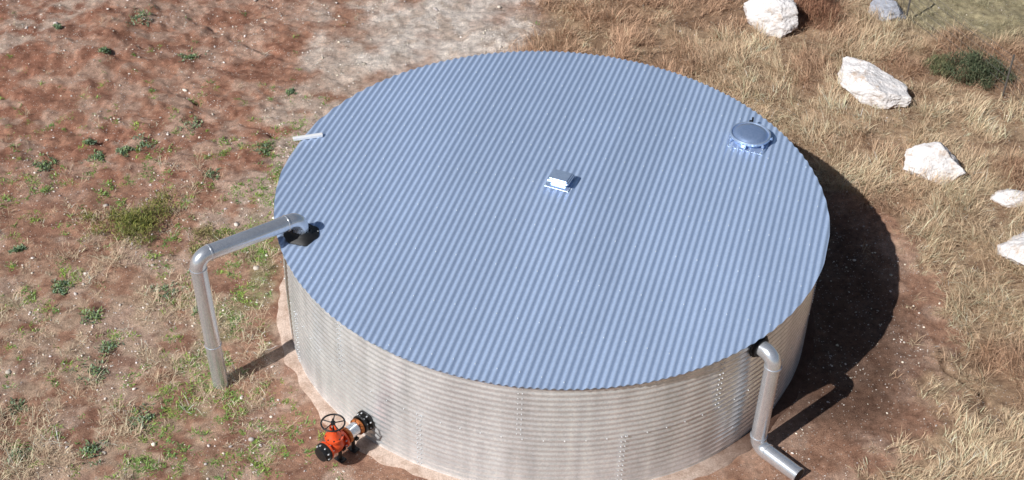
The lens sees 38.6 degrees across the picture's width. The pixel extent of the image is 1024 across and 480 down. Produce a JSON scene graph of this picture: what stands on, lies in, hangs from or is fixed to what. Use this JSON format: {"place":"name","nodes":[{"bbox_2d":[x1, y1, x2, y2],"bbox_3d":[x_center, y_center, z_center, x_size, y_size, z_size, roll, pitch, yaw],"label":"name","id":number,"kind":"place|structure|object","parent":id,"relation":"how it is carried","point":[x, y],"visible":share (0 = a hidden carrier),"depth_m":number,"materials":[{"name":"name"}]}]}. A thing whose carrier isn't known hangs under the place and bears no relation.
{"place":"outdoors","nodes":[
{"label":"outdoors","id":0,"kind":"place"},
{"bbox_2d":[0,0,1023,479],"bbox_3d":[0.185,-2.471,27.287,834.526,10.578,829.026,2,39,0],"label":"ground","id":1,"kind":"structure","parent":0,"point":[844,430],"depth_m":27.00,"materials":[{"name":"soil"}]},
{"bbox_2d":[8,243,25,253],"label":"weed plant","id":2,"kind":"object","parent":1,"relation":"on","point":[18,248],"visible":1,"depth_m":26.01,"materials":[{"name":"green plant"}]},
{"bbox_2d":[4,445,32,462],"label":"weed plant","id":3,"kind":"object","parent":1,"relation":"on","point":[13,456],"visible":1,"depth_m":22.13,"materials":[{"name":"green plant"}]},
{"bbox_2d":[7,397,29,415],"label":"weed plant","id":4,"kind":"object","parent":1,"relation":"on","point":[19,402],"visible":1,"depth_m":22.96,"materials":[{"name":"green plant"}]},
{"bbox_2d":[29,154,58,171],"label":"weed plant","id":5,"kind":"object","parent":1,"relation":"on","point":[44,164],"visible":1,"depth_m":27.95,"materials":[{"name":"green plant"}]},
{"bbox_2d":[52,23,61,28],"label":"weed plant","id":6,"kind":"object","parent":1,"relation":"on","point":[57,26],"visible":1,"depth_m":31.22,"materials":[{"name":"green plant"}]},
{"bbox_2d":[49,278,73,295],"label":"weed plant","id":7,"kind":"object","parent":1,"relation":"on","point":[56,285],"visible":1,"depth_m":25.23,"materials":[{"name":"green plant"}]},
{"bbox_2d":[69,357,109,384],"bbox_3d":[-6.768,2.105,23.551,0.681,0.154,0.634,-31,49,-34],"label":"weed plant","id":8,"kind":"object","parent":1,"relation":"on","point":[92,368],"visible":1,"depth_m":23.53,"materials":[{"name":"green plant"}]},
{"bbox_2d":[82,138,96,144],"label":"weed plant","id":9,"kind":"object","parent":1,"relation":"on","point":[88,141],"visible":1,"depth_m":28.49,"materials":[{"name":"green plant"}]},
{"bbox_2d":[79,306,102,323],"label":"weed plant","id":10,"kind":"object","parent":1,"relation":"on","point":[90,317],"visible":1,"depth_m":24.61,"materials":[{"name":"green plant"}]},
{"bbox_2d":[79,437,107,466],"bbox_3d":[-6.380,3.201,22.184,0.410,0.150,0.600,2,39,0],"label":"weed plant","id":11,"kind":"object","parent":1,"relation":"on","point":[92,446],"visible":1,"depth_m":22.19,"materials":[{"name":"green plant"}]},
{"bbox_2d":[82,148,106,162],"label":"weed plant","id":12,"kind":"object","parent":1,"relation":"on","point":[98,156],"visible":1,"depth_m":28.16,"materials":[{"name":"green plant"}]},
{"bbox_2d":[98,46,110,52],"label":"weed plant","id":13,"kind":"object","parent":1,"relation":"on","point":[103,49],"visible":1,"depth_m":30.62,"materials":[{"name":"green plant"}]},
{"bbox_2d":[94,339,123,357],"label":"weed plant","id":14,"kind":"object","parent":1,"relation":"on","point":[103,345],"visible":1,"depth_m":24.05,"materials":[{"name":"green plant"}]},
{"bbox_2d":[115,145,134,156],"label":"weed plant","id":15,"kind":"object","parent":1,"relation":"on","point":[121,150],"visible":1,"depth_m":28.30,"materials":[{"name":"green plant"}]},
{"bbox_2d":[70,185,183,248],"bbox_3d":[-6.888,-0.367,26.523,2.064,0.375,1.716,-15,42,-20],"label":"weed clump","id":16,"kind":"object","parent":1,"relation":"on","point":[135,221],"visible":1,"depth_m":26.56,"materials":[{"name":"green plant"}]},
{"bbox_2d":[126,4,154,26],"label":"weed plant","id":17,"kind":"object","parent":1,"relation":"on","point":[140,15],"visible":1,"depth_m":31.79,"materials":[{"name":"green plant"}]},
{"bbox_2d":[130,133,155,152],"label":"weed plant","id":18,"kind":"object","parent":1,"relation":"on","point":[133,137],"visible":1,"depth_m":28.52,"materials":[{"name":"green plant"}]},
{"bbox_2d":[127,403,164,431],"bbox_3d":[-5.735,2.742,22.779,0.570,0.156,0.598,2,39,0],"label":"weed plant","id":19,"kind":"object","parent":1,"relation":"on","point":[149,416],"visible":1,"depth_m":22.77,"materials":[{"name":"green plant"}]},
{"bbox_2d":[144,282,187,300],"bbox_3d":[-5.995,0.847,25.184,0.564,0.170,0.610,28,45,28],"label":"weed plant","id":20,"kind":"object","parent":1,"relation":"on","point":[163,288],"visible":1,"depth_m":25.21,"materials":[{"name":"green plant"}]},
{"bbox_2d":[178,115,202,131],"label":"weed plant","id":21,"kind":"object","parent":1,"relation":"on","point":[184,124],"visible":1,"depth_m":29.08,"materials":[{"name":"green plant"}]},
{"bbox_2d":[178,46,206,61],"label":"weed plant","id":22,"kind":"object","parent":1,"relation":"on","point":[191,56],"visible":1,"depth_m":31.04,"materials":[{"name":"green plant"}]},
{"bbox_2d":[191,305,197,316],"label":"weed plant","id":23,"kind":"object","parent":1,"relation":"on","point":[196,310],"visible":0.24,"depth_m":24.79,"materials":[{"name":"green plant"}]},
{"bbox_2d":[164,221,229,257],"bbox_3d":[-5.598,-0.003,26.223,0.843,0.278,1.188,20,42,21],"label":"weed clump","id":24,"kind":"object","parent":1,"relation":"on","point":[195,248],"visible":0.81,"depth_m":26.31,"materials":[{"name":"green plant"}]},
{"bbox_2d":[202,165,220,180],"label":"weed plant","id":25,"kind":"object","parent":1,"relation":"on","point":[210,172],"visible":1,"depth_m":27.85,"materials":[{"name":"green plant"}]},
{"bbox_2d":[189,213,318,388],"bbox_3d":[-3.995,0.912,23.119,2.198,2.891,0.590,-21,44,-26],"label":"steel pipe","id":26,"kind":"object","parent":1,"relation":"on","point":[299,225],"visible":1,"depth_m":22.36,"materials":[{"name":"silver metal"}]},
{"bbox_2d":[252,141,274,155],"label":"weed plant","id":27,"kind":"object","parent":1,"relation":"on","point":[261,148],"visible":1,"depth_m":28.45,"materials":[{"name":"green plant"}]},
{"bbox_2d":[0,12,539,479],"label":"green weeds","id":28,"kind":"object","parent":1,"relation":"on","point":[186,360],"visible":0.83,"depth_m":24.59,"materials":[{"name":"green plant"}]},
{"bbox_2d":[284,88,297,95],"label":"weed plant","id":29,"kind":"object","parent":1,"relation":"on","point":[290,91],"visible":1,"depth_m":30.11,"materials":[{"name":"green plant"}]},
{"bbox_2d":[315,410,373,463],"bbox_3d":[-2.542,2.963,22.026,0.377,1.040,0.982,28,46,29],"label":"gate valve","id":30,"kind":"object","parent":1,"relation":"on","point":[340,440],"visible":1,"depth_m":21.90,"materials":[{"name":"orange metal"}]},
{"bbox_2d":[0,0,1022,479],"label":"pebbles","id":31,"kind":"object","parent":1,"relation":"on","point":[236,224],"visible":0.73,"depth_m":27.20,"materials":[{"name":"stone"}]},
{"bbox_2d":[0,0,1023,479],"bbox_3d":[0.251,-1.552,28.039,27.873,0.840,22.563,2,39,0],"label":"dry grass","id":32,"kind":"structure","parent":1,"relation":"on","point":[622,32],"depth_m":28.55,"materials":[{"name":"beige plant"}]},
{"bbox_2d":[276,276,815,479],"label":"gravel pad","id":33,"kind":"object","parent":1,"relation":"on","point":[726,456],"visible":0.3,"depth_m":23.06,"materials":[{"name":"beige gravel"}]},
{"bbox_2d":[274,50,829,479],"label":"water tank","id":34,"kind":"object","parent":1,"relation":"on","point":[537,265],"visible":0.94,"depth_m":22.57,"materials":[{"name":"metal"}]},
{"bbox_2d":[743,0,797,37],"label":"limestone boulder","id":35,"kind":"object","parent":1,"relation":"on","point":[779,18],"visible":0.9,"depth_m":32.35,"materials":[{"name":"white stone"}]},
{"bbox_2d":[749,336,803,479],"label":"steel pipe","id":36,"kind":"object","parent":1,"relation":"on","point":[765,350],"visible":1,"depth_m":21.97,"materials":[{"name":"silver metal"}]},
{"bbox_2d":[794,0,845,28],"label":"red brush","id":37,"kind":"object","parent":1,"relation":"on","point":[808,7],"visible":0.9,"depth_m":32.90,"materials":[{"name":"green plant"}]},
{"bbox_2d":[838,56,911,108],"bbox_3d":[7.589,-3.247,30.674,1.416,0.794,1.356,2,39,0],"label":"limestone boulder","id":38,"kind":"object","parent":1,"relation":"on","point":[868,82],"visible":0.98,"depth_m":30.27,"materials":[{"name":"white stone"}]},
{"bbox_2d":[869,0,906,21],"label":"grey boulder","id":39,"kind":"object","parent":1,"relation":"on","point":[897,11],"visible":0.76,"depth_m":33.06,"materials":[{"name":"stone"}]},
{"bbox_2d":[903,142,965,183],"bbox_3d":[8.220,-1.417,28.437,1.233,1.007,0.835,2,39,0],"label":"limestone boulder","id":40,"kind":"object","parent":1,"relation":"on","point":[933,155],"visible":0.91,"depth_m":28.17,"materials":[{"name":"white stone"}]},
{"bbox_2d":[920,52,954,79],"bbox_3d":[9.191,-3.790,31.389,0.837,0.368,0.843,26,44,27],"label":"shrub","id":41,"kind":"object","parent":1,"relation":"on","point":[933,58],"visible":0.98,"depth_m":31.37,"materials":[{"name":"green plant"}]},
{"bbox_2d":[897,0,1023,112],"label":"wire fence","id":42,"kind":"object","parent":1,"relation":"on","point":[1011,64],"visible":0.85,"depth_m":31.00,"materials":[{"name":"grey metal"}]},
{"bbox_2d":[938,43,1020,92],"bbox_3d":[9.948,-3.748,31.080,1.559,0.741,1.491,-18,43,-23],"label":"shrub","id":43,"kind":"object","parent":1,"relation":"on","point":[973,65],"visible":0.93,"depth_m":31.02,"materials":[{"name":"green plant"}]},
{"bbox_2d":[991,189,1023,207],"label":"limestone boulder","id":44,"kind":"object","parent":1,"relation":"on","point":[1000,196],"visible":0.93,"depth_m":27.76,"materials":[{"name":"white stone"}]},
{"bbox_2d":[997,231,1023,265],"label":"limestone boulder","id":45,"kind":"object","parent":1,"relation":"on","point":[1015,244],"visible":0.88,"depth_m":26.18,"materials":[{"name":"white stone"}]}
]}

